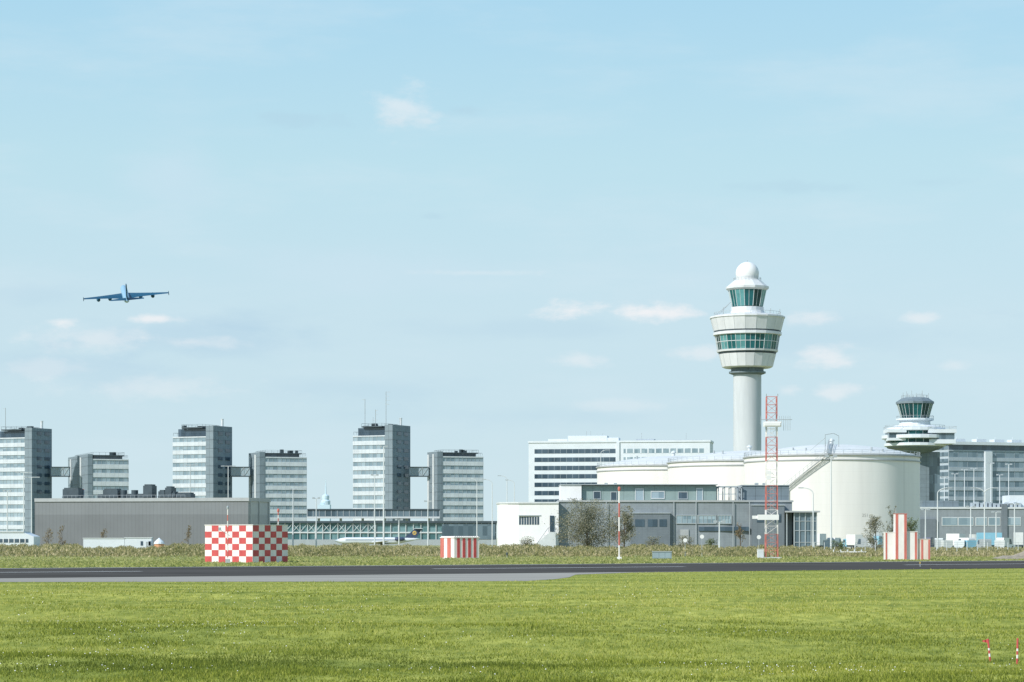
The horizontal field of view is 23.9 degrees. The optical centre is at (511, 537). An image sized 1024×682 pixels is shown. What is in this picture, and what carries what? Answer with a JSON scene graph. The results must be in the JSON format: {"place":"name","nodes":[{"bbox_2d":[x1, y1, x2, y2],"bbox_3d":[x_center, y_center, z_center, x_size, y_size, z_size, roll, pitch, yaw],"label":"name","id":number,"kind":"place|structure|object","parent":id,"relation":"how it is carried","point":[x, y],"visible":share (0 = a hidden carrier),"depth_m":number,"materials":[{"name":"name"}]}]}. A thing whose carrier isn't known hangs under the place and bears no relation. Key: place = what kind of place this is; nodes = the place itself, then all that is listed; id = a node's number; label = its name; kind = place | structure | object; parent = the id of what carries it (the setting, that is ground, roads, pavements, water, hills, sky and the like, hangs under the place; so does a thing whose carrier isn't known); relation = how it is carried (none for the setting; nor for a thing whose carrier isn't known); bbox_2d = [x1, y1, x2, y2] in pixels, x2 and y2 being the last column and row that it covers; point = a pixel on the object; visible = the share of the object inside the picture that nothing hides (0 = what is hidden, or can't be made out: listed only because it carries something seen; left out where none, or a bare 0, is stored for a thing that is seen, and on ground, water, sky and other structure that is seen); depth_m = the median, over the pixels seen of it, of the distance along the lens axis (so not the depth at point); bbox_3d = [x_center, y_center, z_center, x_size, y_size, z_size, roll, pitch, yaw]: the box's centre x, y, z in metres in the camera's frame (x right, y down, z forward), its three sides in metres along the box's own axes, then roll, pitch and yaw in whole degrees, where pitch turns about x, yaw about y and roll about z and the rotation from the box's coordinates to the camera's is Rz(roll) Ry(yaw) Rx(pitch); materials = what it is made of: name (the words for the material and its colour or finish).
{"place":"outdoors","nodes":[
{"label":"outdoors","id":0,"kind":"place"},
{"bbox_2d":[0,531,39,546],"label":"white building","id":1,"kind":"structure","parent":0,"point":[14,537],"depth_m":600.00,"materials":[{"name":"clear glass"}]},
{"bbox_2d":[0,408,51,533],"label":"office tower","id":2,"kind":"structure","parent":0,"point":[28,449],"depth_m":1003.71,"materials":[{"name":"stone"}]},
{"bbox_2d":[68,452,128,497],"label":"office block","id":3,"kind":"structure","parent":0,"point":[92,476],"depth_m":1003.67,"materials":[{"name":"stone"}]},
{"bbox_2d":[51,467,69,476],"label":"footbridge","id":4,"kind":"object","parent":3,"relation":"attached to","point":[60,471],"visible":1,"depth_m":1008.30,"materials":[{"name":"glass"}]},
{"bbox_2d":[83,284,168,302],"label":"flying airliner","id":5,"kind":"object","parent":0,"point":[125,295],"visible":1,"depth_m":2283.61,"materials":[{"name":"paint"}]},
{"bbox_2d":[172,419,231,497],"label":"office tower","id":6,"kind":"structure","parent":0,"point":[205,452],"depth_m":1004.46,"materials":[{"name":"stone"}]},
{"bbox_2d":[318,503,330,520],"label":"distant building","id":7,"kind":"structure","parent":0,"point":[321,506],"depth_m":2400.00,"materials":[{"name":"white"}]},
{"bbox_2d":[321,480,329,504],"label":"distant tower","id":8,"kind":"structure","parent":0,"point":[325,499],"depth_m":2596.93,"materials":[{"name":"white"}]},
{"bbox_2d":[353,399,409,520],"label":"office tower","id":9,"kind":"structure","parent":0,"point":[368,441],"depth_m":1004.41,"materials":[{"name":"stone"}]},
{"bbox_2d":[270,521,496,544],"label":"glass pier","id":10,"kind":"structure","parent":0,"point":[329,532],"depth_m":900.10,"materials":[{"name":"glass"}]},
{"bbox_2d":[0,545,1023,681],"bbox_3d":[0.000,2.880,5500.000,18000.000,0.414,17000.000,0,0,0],"label":"ground","id":11,"kind":"structure","parent":0,"point":[827,574],"depth_m":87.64,"materials":[{"name":"green plant"}]},
{"bbox_2d":[15,472,31,530],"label":"lamp post","id":12,"kind":"object","parent":11,"relation":"on","point":[23,495],"visible":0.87,"depth_m":659.87,"materials":[{"name":"metal"}]},
{"bbox_2d":[24,477,39,532],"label":"lamp post","id":13,"kind":"object","parent":11,"relation":"on","point":[31,499],"visible":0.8,"depth_m":679.86,"materials":[{"name":"metal"}]},
{"bbox_2d":[42,528,53,543],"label":"bare shrub","id":14,"kind":"object","parent":11,"relation":"on","point":[48,537],"visible":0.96,"depth_m":639.91,"materials":[{"name":"brown plant"}]},
{"bbox_2d":[83,538,124,547],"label":"site cabin","id":15,"kind":"object","parent":11,"relation":"on","point":[101,542],"visible":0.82,"depth_m":500.00,"materials":[{"name":"metal"}]},
{"bbox_2d":[124,537,153,548],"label":"site cabin","id":16,"kind":"object","parent":11,"relation":"on","point":[138,542],"visible":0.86,"depth_m":500.00,"materials":[{"name":"metal"}]},
{"bbox_2d":[34,484,270,546],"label":"grey shed","id":17,"kind":"structure","parent":11,"relation":"on","point":[168,515],"depth_m":697.96,"materials":[{"name":"metal"}]},
{"bbox_2d":[154,538,164,546],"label":"tent","id":18,"kind":"object","parent":11,"relation":"on","point":[159,542],"visible":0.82,"depth_m":499.24,"materials":[{"name":"white fabric"}]},
{"bbox_2d":[218,506,229,562],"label":"wind mast","id":19,"kind":"object","parent":11,"relation":"on","point":[227,560],"visible":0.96,"depth_m":278.01,"materials":[{"name":"white metal"}]},
{"bbox_2d":[205,525,287,562],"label":"checkered hut","id":20,"kind":"object","parent":11,"relation":"on","point":[257,543],"visible":0.93,"depth_m":289.05,"materials":[{"name":"white paint"}]},
{"bbox_2d":[249,449,306,520],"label":"office block","id":21,"kind":"structure","parent":11,"relation":"on","point":[274,477],"depth_m":1003.75,"materials":[{"name":"stone"}]},
{"bbox_2d":[231,467,250,476],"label":"footbridge","id":22,"kind":"object","parent":21,"relation":"attached to","point":[240,471],"visible":1,"depth_m":1008.30,"materials":[{"name":"glass"}]},
{"bbox_2d":[289,488,296,545],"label":"lamp post","id":23,"kind":"object","parent":11,"relation":"on","point":[293,521],"visible":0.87,"depth_m":719.92,"materials":[{"name":"metal"}]},
{"bbox_2d":[312,497,319,546],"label":"lamp post","id":24,"kind":"object","parent":11,"relation":"on","point":[316,517],"visible":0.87,"depth_m":719.87,"materials":[{"name":"metal"}]},
{"bbox_2d":[0,571,709,581],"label":"runway shoulder","id":25,"kind":"object","parent":11,"relation":"on","point":[444,577],"visible":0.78,"depth_m":175.43},
{"bbox_2d":[307,509,439,520],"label":"elevated walkway","id":26,"kind":"structure","parent":11,"relation":"on","point":[362,514],"depth_m":940.20,"materials":[{"name":"metal"}]},
{"bbox_2d":[371,474,378,544],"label":"lamp post","id":27,"kind":"object","parent":11,"relation":"on","point":[374,505],"visible":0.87,"depth_m":719.86,"materials":[{"name":"metal"}]},
{"bbox_2d":[335,528,422,544],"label":"parked jet","id":28,"kind":"object","parent":11,"relation":"on","point":[412,535],"visible":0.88,"depth_m":879.07,"materials":[{"name":"white metal"}]},
{"bbox_2d":[380,446,387,544],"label":"lamp post","id":29,"kind":"object","parent":11,"relation":"on","point":[383,500],"visible":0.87,"depth_m":699.82,"materials":[{"name":"metal"}]},
{"bbox_2d":[424,500,431,545],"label":"lamp post","id":30,"kind":"object","parent":11,"relation":"on","point":[427,525],"visible":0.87,"depth_m":719.92,"materials":[{"name":"metal"}]},
{"bbox_2d":[427,449,483,520],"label":"office block","id":31,"kind":"structure","parent":11,"relation":"on","point":[454,493],"depth_m":1003.30,"materials":[{"name":"stone"}]},
{"bbox_2d":[409,467,428,476],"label":"footbridge","id":32,"kind":"object","parent":31,"relation":"attached to","point":[418,471],"visible":1,"depth_m":1008.30,"materials":[{"name":"glass"}]},
{"bbox_2d":[440,536,479,557],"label":"striped hut","id":33,"kind":"object","parent":11,"relation":"on","point":[459,546],"visible":0.98,"depth_m":345.18,"materials":[{"name":"white paint"}]},
{"bbox_2d":[482,479,492,545],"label":"lamp post","id":34,"kind":"object","parent":11,"relation":"on","point":[492,510],"visible":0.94,"depth_m":699.90,"materials":[{"name":"metal"}]},
{"bbox_2d":[0,586,1020,674],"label":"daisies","id":35,"kind":"object","parent":11,"relation":"in","point":[414,648],"visible":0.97,"depth_m":62.15,"materials":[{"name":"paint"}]},
{"bbox_2d":[0,542,1023,556],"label":"tall weeds","id":36,"kind":"object","parent":11,"relation":"on","point":[183,549],"visible":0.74,"depth_m":382.39,"materials":[{"name":"green plant"}]},
{"bbox_2d":[0,561,1023,577],"bbox_3d":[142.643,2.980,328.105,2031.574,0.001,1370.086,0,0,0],"label":"runway","id":37,"kind":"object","parent":11,"relation":"on","point":[267,571],"depth_m":231.06,"materials":[{"name":"grey asphalt"}]},
{"bbox_2d":[0,561,942,571],"bbox_3d":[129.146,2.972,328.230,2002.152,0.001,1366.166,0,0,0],"label":"runway markings","id":38,"kind":"object","parent":37,"relation":"on","point":[522,564],"visible":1,"depth_m":254.95,"materials":[{"name":"paint"}]},
{"bbox_2d":[519,536,534,551],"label":"bush","id":39,"kind":"object","parent":11,"relation":"on","point":[524,541],"visible":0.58,"depth_m":429.97,"materials":[{"name":"green plant"}]},
{"bbox_2d":[544,498,628,547],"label":"broad tree","id":40,"kind":"object","parent":11,"relation":"on","point":[588,522],"visible":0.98,"depth_m":498.72,"materials":[{"name":"green plant"}]},
{"bbox_2d":[617,487,621,558],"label":"striped pole","id":41,"kind":"object","parent":11,"relation":"on","point":[619,489],"visible":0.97,"depth_m":327.62,"materials":[{"name":"white metal"}]},
{"bbox_2d":[609,505,639,547],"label":"slender tree","id":42,"kind":"object","parent":11,"relation":"on","point":[628,525],"visible":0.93,"depth_m":494.79,"materials":[{"name":"green plant"}]},
{"bbox_2d":[596,451,689,483],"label":"storage tank","id":43,"kind":"object","parent":11,"relation":"on","point":[647,470],"visible":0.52,"depth_m":734.73,"materials":[{"name":"metal"}]},
{"bbox_2d":[645,536,662,546],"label":"bush","id":44,"kind":"object","parent":11,"relation":"on","point":[654,543],"visible":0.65,"depth_m":429.89,"materials":[{"name":"green plant"}]},
{"bbox_2d":[496,483,819,547],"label":"building","id":45,"kind":"structure","parent":11,"relation":"on","point":[670,513],"depth_m":558.80,"materials":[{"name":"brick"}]},
{"bbox_2d":[550,516,553,531],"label":"door","id":46,"kind":"structure","parent":45,"relation":"in","point":[551,517],"depth_m":557.63,"materials":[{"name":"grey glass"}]},
{"bbox_2d":[593,491,600,498],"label":"window frame","id":47,"kind":"structure","parent":45,"relation":"in","point":[596,494],"depth_m":563.92,"materials":[{"name":"metal"}]},
{"bbox_2d":[635,488,643,499],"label":"window frame","id":48,"kind":"structure","parent":45,"relation":"in","point":[639,492],"depth_m":563.92,"materials":[{"name":"glass"}]},
{"bbox_2d":[635,519,644,526],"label":"bay window","id":49,"kind":"structure","parent":45,"relation":"in","point":[638,522],"depth_m":557.49,"materials":[{"name":"glass"}]},
{"bbox_2d":[648,519,656,526],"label":"bay window","id":50,"kind":"structure","parent":45,"relation":"in","point":[651,522],"depth_m":557.49,"materials":[{"name":"glass"}]},
{"bbox_2d":[651,491,664,498],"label":"window frame","id":51,"kind":"structure","parent":45,"relation":"in","point":[654,494],"depth_m":563.92,"materials":[{"name":"glass"}]},
{"bbox_2d":[659,519,666,526],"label":"bay window","id":52,"kind":"structure","parent":45,"relation":"in","point":[662,522],"depth_m":557.49,"materials":[{"name":"glass"}]},
{"bbox_2d":[678,492,687,498],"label":"window frame","id":53,"kind":"structure","parent":45,"relation":"in","point":[681,495],"depth_m":563.92,"materials":[{"name":"glass"}]},
{"bbox_2d":[680,529,688,544],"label":"roller door","id":54,"kind":"structure","parent":45,"relation":"in","point":[683,532],"depth_m":558.58,"materials":[{"name":"white metal"}]},
{"bbox_2d":[676,515,697,523],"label":"window frame","id":55,"kind":"structure","parent":45,"relation":"in","point":[680,519],"depth_m":558.72,"materials":[{"name":"glass"}]},
{"bbox_2d":[696,488,702,499],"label":"window frame","id":56,"kind":"structure","parent":45,"relation":"in","point":[699,491],"depth_m":563.92,"materials":[{"name":"glass"}]},
{"bbox_2d":[698,515,715,523],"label":"window frame","id":57,"kind":"structure","parent":45,"relation":"in","point":[702,519],"depth_m":558.72,"materials":[{"name":"glass"}]},
{"bbox_2d":[718,515,731,523],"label":"window frame","id":58,"kind":"structure","parent":45,"relation":"in","point":[728,518],"depth_m":558.72,"materials":[{"name":"glass"}]},
{"bbox_2d":[652,551,671,557],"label":"grey cabinet","id":59,"kind":"object","parent":11,"relation":"on","point":[661,554],"visible":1,"depth_m":331.13,"materials":[{"name":"metal"}]},
{"bbox_2d":[674,535,695,552],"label":"bush","id":60,"kind":"object","parent":11,"relation":"on","point":[681,544],"visible":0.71,"depth_m":429.80,"materials":[{"name":"green plant"}]},
{"bbox_2d":[704,539,717,551],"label":"bush","id":61,"kind":"object","parent":11,"relation":"on","point":[709,542],"visible":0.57,"depth_m":429.86,"materials":[{"name":"green plant"}]},
{"bbox_2d":[666,445,763,499],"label":"fuel tank","id":62,"kind":"object","parent":11,"relation":"on","point":[722,468],"visible":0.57,"depth_m":688.28,"materials":[{"name":"metal"}]},
{"bbox_2d":[713,520,724,547],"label":"lamp post","id":63,"kind":"object","parent":11,"relation":"on","point":[715,521],"visible":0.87,"depth_m":469.84,"materials":[{"name":"metal"}]},
{"bbox_2d":[734,522,745,545],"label":"tree","id":64,"kind":"object","parent":11,"relation":"on","point":[739,530],"visible":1,"depth_m":504.94,"materials":[{"name":"green plant"}]},
{"bbox_2d":[757,549,763,557],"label":"white cabinet","id":65,"kind":"object","parent":11,"relation":"on","point":[760,553],"visible":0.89,"depth_m":343.78,"materials":[{"name":"paint"}]},
{"bbox_2d":[752,394,791,557],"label":"lattice mast","id":66,"kind":"object","parent":11,"relation":"on","point":[776,423],"visible":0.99,"depth_m":343.44,"materials":[{"name":"red metal"}]},
{"bbox_2d":[798,487,813,545],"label":"lamp post","id":67,"kind":"object","parent":11,"relation":"on","point":[813,518],"visible":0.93,"depth_m":479.90,"materials":[{"name":"metal"}]},
{"bbox_2d":[817,534,826,546],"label":"box truck","id":68,"kind":"object","parent":11,"relation":"on","point":[821,538],"visible":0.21,"depth_m":597.28,"materials":[{"name":"white paint"}]},
{"bbox_2d":[825,455,836,546],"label":"lamp post","id":69,"kind":"object","parent":11,"relation":"on","point":[831,498],"visible":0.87,"depth_m":479.88,"materials":[{"name":"metal"}]},
{"bbox_2d":[743,433,921,547],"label":"fuel tank","id":70,"kind":"object","parent":11,"relation":"on","point":[867,481],"visible":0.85,"depth_m":638.42,"materials":[{"name":"metal"}]},
{"bbox_2d":[827,540,846,550],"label":"bush","id":71,"kind":"object","parent":11,"relation":"on","point":[838,544],"visible":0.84,"depth_m":429.77,"materials":[{"name":"green plant"}]},
{"bbox_2d":[843,535,862,548],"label":"box truck","id":72,"kind":"object","parent":11,"relation":"on","point":[851,541],"visible":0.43,"depth_m":618.33,"materials":[{"name":"white paint"}]},
{"bbox_2d":[854,538,867,547],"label":"service van","id":73,"kind":"object","parent":11,"relation":"on","point":[860,542],"visible":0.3,"depth_m":589.35,"materials":[{"name":"metal"}]},
{"bbox_2d":[861,514,885,548],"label":"shrub","id":74,"kind":"object","parent":11,"relation":"on","point":[874,521],"visible":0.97,"depth_m":479.65,"materials":[{"name":"green plant"}]},
{"bbox_2d":[886,505,895,531],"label":"slender tree","id":75,"kind":"object","parent":11,"relation":"on","point":[891,516],"visible":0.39,"depth_m":470.02,"materials":[{"name":"green plant"}]},
{"bbox_2d":[883,509,929,559],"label":"striped marker hut","id":76,"kind":"structure","parent":11,"relation":"on","point":[901,542],"depth_m":320.09,"materials":[{"name":"white paint"}]},
{"bbox_2d":[907,517,919,538],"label":"shrub","id":77,"kind":"object","parent":11,"relation":"on","point":[909,524],"visible":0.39,"depth_m":479.83,"materials":[{"name":"green plant"}]},
{"bbox_2d":[814,542,1018,550],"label":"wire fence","id":78,"kind":"object","parent":11,"relation":"on","point":[936,546],"visible":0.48,"depth_m":430.09,"materials":[{"name":"metal"}]},
{"bbox_2d":[937,487,951,548],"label":"lamp post","id":79,"kind":"object","parent":11,"relation":"on","point":[937,514],"visible":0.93,"depth_m":499.88,"materials":[{"name":"metal"}]},
{"bbox_2d":[941,540,952,547],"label":"baggage container","id":80,"kind":"object","parent":11,"relation":"on","point":[949,543],"visible":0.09,"depth_m":574.32,"materials":[{"name":"metal"}]},
{"bbox_2d":[946,534,964,546],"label":"box truck","id":81,"kind":"object","parent":11,"relation":"on","point":[953,537],"visible":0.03,"depth_m":598.31,"materials":[{"name":"white paint"}]},
{"bbox_2d":[954,540,964,547],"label":"baggage container","id":82,"kind":"object","parent":11,"relation":"on","point":[959,543],"visible":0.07,"depth_m":574.19,"materials":[{"name":"metal"}]},
{"bbox_2d":[964,540,975,547],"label":"baggage container","id":83,"kind":"object","parent":11,"relation":"on","point":[971,543],"visible":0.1,"depth_m":574.25,"materials":[{"name":"blue metal"}]},
{"bbox_2d":[920,495,1023,545],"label":"service building","id":84,"kind":"structure","parent":11,"relation":"on","point":[953,517],"depth_m":800.00,"materials":[{"name":"grey concrete"}]},
{"bbox_2d":[942,517,957,525],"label":"window frame","id":85,"kind":"structure","parent":84,"relation":"in","point":[946,521],"depth_m":799.93,"materials":[{"name":"glass"}]},
{"bbox_2d":[958,517,973,525],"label":"window frame","id":86,"kind":"structure","parent":84,"relation":"in","point":[962,521],"depth_m":799.93,"materials":[{"name":"glass"}]},
{"bbox_2d":[975,517,986,525],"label":"window frame","id":87,"kind":"structure","parent":84,"relation":"in","point":[979,521],"depth_m":799.93,"materials":[{"name":"glass"}]},
{"bbox_2d":[988,517,999,525],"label":"window frame","id":88,"kind":"structure","parent":84,"relation":"in","point":[991,520],"depth_m":799.93,"materials":[{"name":"glass"}]},
{"bbox_2d":[1007,517,1020,525],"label":"window frame","id":89,"kind":"structure","parent":84,"relation":"in","point":[1010,520],"depth_m":799.93,"materials":[{"name":"glass"}]},
{"bbox_2d":[975,539,990,547],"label":"service van","id":90,"kind":"object","parent":11,"relation":"on","point":[980,543],"visible":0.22,"depth_m":582.53,"materials":[{"name":"metal"}]},
{"bbox_2d":[971,487,997,546],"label":"lamp post","id":91,"kind":"object","parent":11,"relation":"on","point":[984,510],"visible":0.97,"depth_m":519.88,"materials":[{"name":"metal"}]},
{"bbox_2d":[982,639,990,661],"bbox_3d":[11.453,2.781,58.322,0.168,0.659,0.048,-6,0,0],"label":"marker stake","id":92,"kind":"object","parent":11,"relation":"on","point":[987,641],"visible":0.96,"depth_m":58.30,"materials":[{"name":"white paint"}]},
{"bbox_2d":[976,533,1001,546],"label":"box truck","id":93,"kind":"object","parent":11,"relation":"on","point":[991,536],"visible":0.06,"depth_m":618.80,"materials":[{"name":"blue paint"}]},
{"bbox_2d":[991,511,1000,539],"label":"lamp post","id":94,"kind":"object","parent":11,"relation":"on","point":[996,524],"visible":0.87,"depth_m":599.90,"materials":[{"name":"metal"}]},
{"bbox_2d":[994,540,1004,547],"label":"baggage container","id":95,"kind":"object","parent":11,"relation":"on","point":[1001,543],"visible":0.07,"depth_m":574.15,"materials":[{"name":"metal"}]},
{"bbox_2d":[996,538,1014,547],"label":"service van","id":96,"kind":"object","parent":11,"relation":"on","point":[1008,542],"visible":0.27,"depth_m":588.69,"materials":[{"name":"white paint"}]},
{"bbox_2d":[994,551,1023,558],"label":"soil mound","id":97,"kind":"object","parent":11,"relation":"on","point":[1019,555],"visible":0.79,"depth_m":331.81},
{"bbox_2d":[1010,503,1018,544],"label":"lamp post","id":98,"kind":"object","parent":11,"relation":"on","point":[1014,519],"visible":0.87,"depth_m":599.85,"materials":[{"name":"metal"}]},
{"bbox_2d":[1013,532,1022,546],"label":"box truck","id":99,"kind":"object","parent":11,"relation":"on","point":[1019,537],"visible":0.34,"depth_m":637.05,"materials":[{"name":"metal"}]},
{"bbox_2d":[0,554,1023,567],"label":"grass","id":100,"kind":"structure","parent":0,"point":[185,562],"depth_m":303.94,"materials":[{"name":"green plant"}]},
{"bbox_2d":[0,0,1023,520],"label":"sky","id":101,"kind":"structure","parent":0,"point":[505,225],"materials":[{"name":"blue"}]},
{"bbox_2d":[528,431,713,501],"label":"hotel building","id":102,"kind":"structure","parent":0,"point":[554,464],"depth_m":1210.39,"materials":[{"name":"white glass"}]},
{"bbox_2d":[710,260,784,450],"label":"control tower","id":103,"kind":"structure","parent":0,"point":[747,333],"depth_m":857.76,"materials":[{"name":"concrete"}]},
{"bbox_2d":[882,391,956,500],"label":"control tower","id":104,"kind":"structure","parent":0,"point":[913,430],"depth_m":993.93,"materials":[{"name":"white painted concrete"},{"name":"glass"},{"name":"galvanised steel"}]},
{"bbox_2d":[933,436,1023,506],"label":"terminal building","id":105,"kind":"structure","parent":0,"point":[960,454],"depth_m":1055.84,"materials":[{"name":"grey glass"}]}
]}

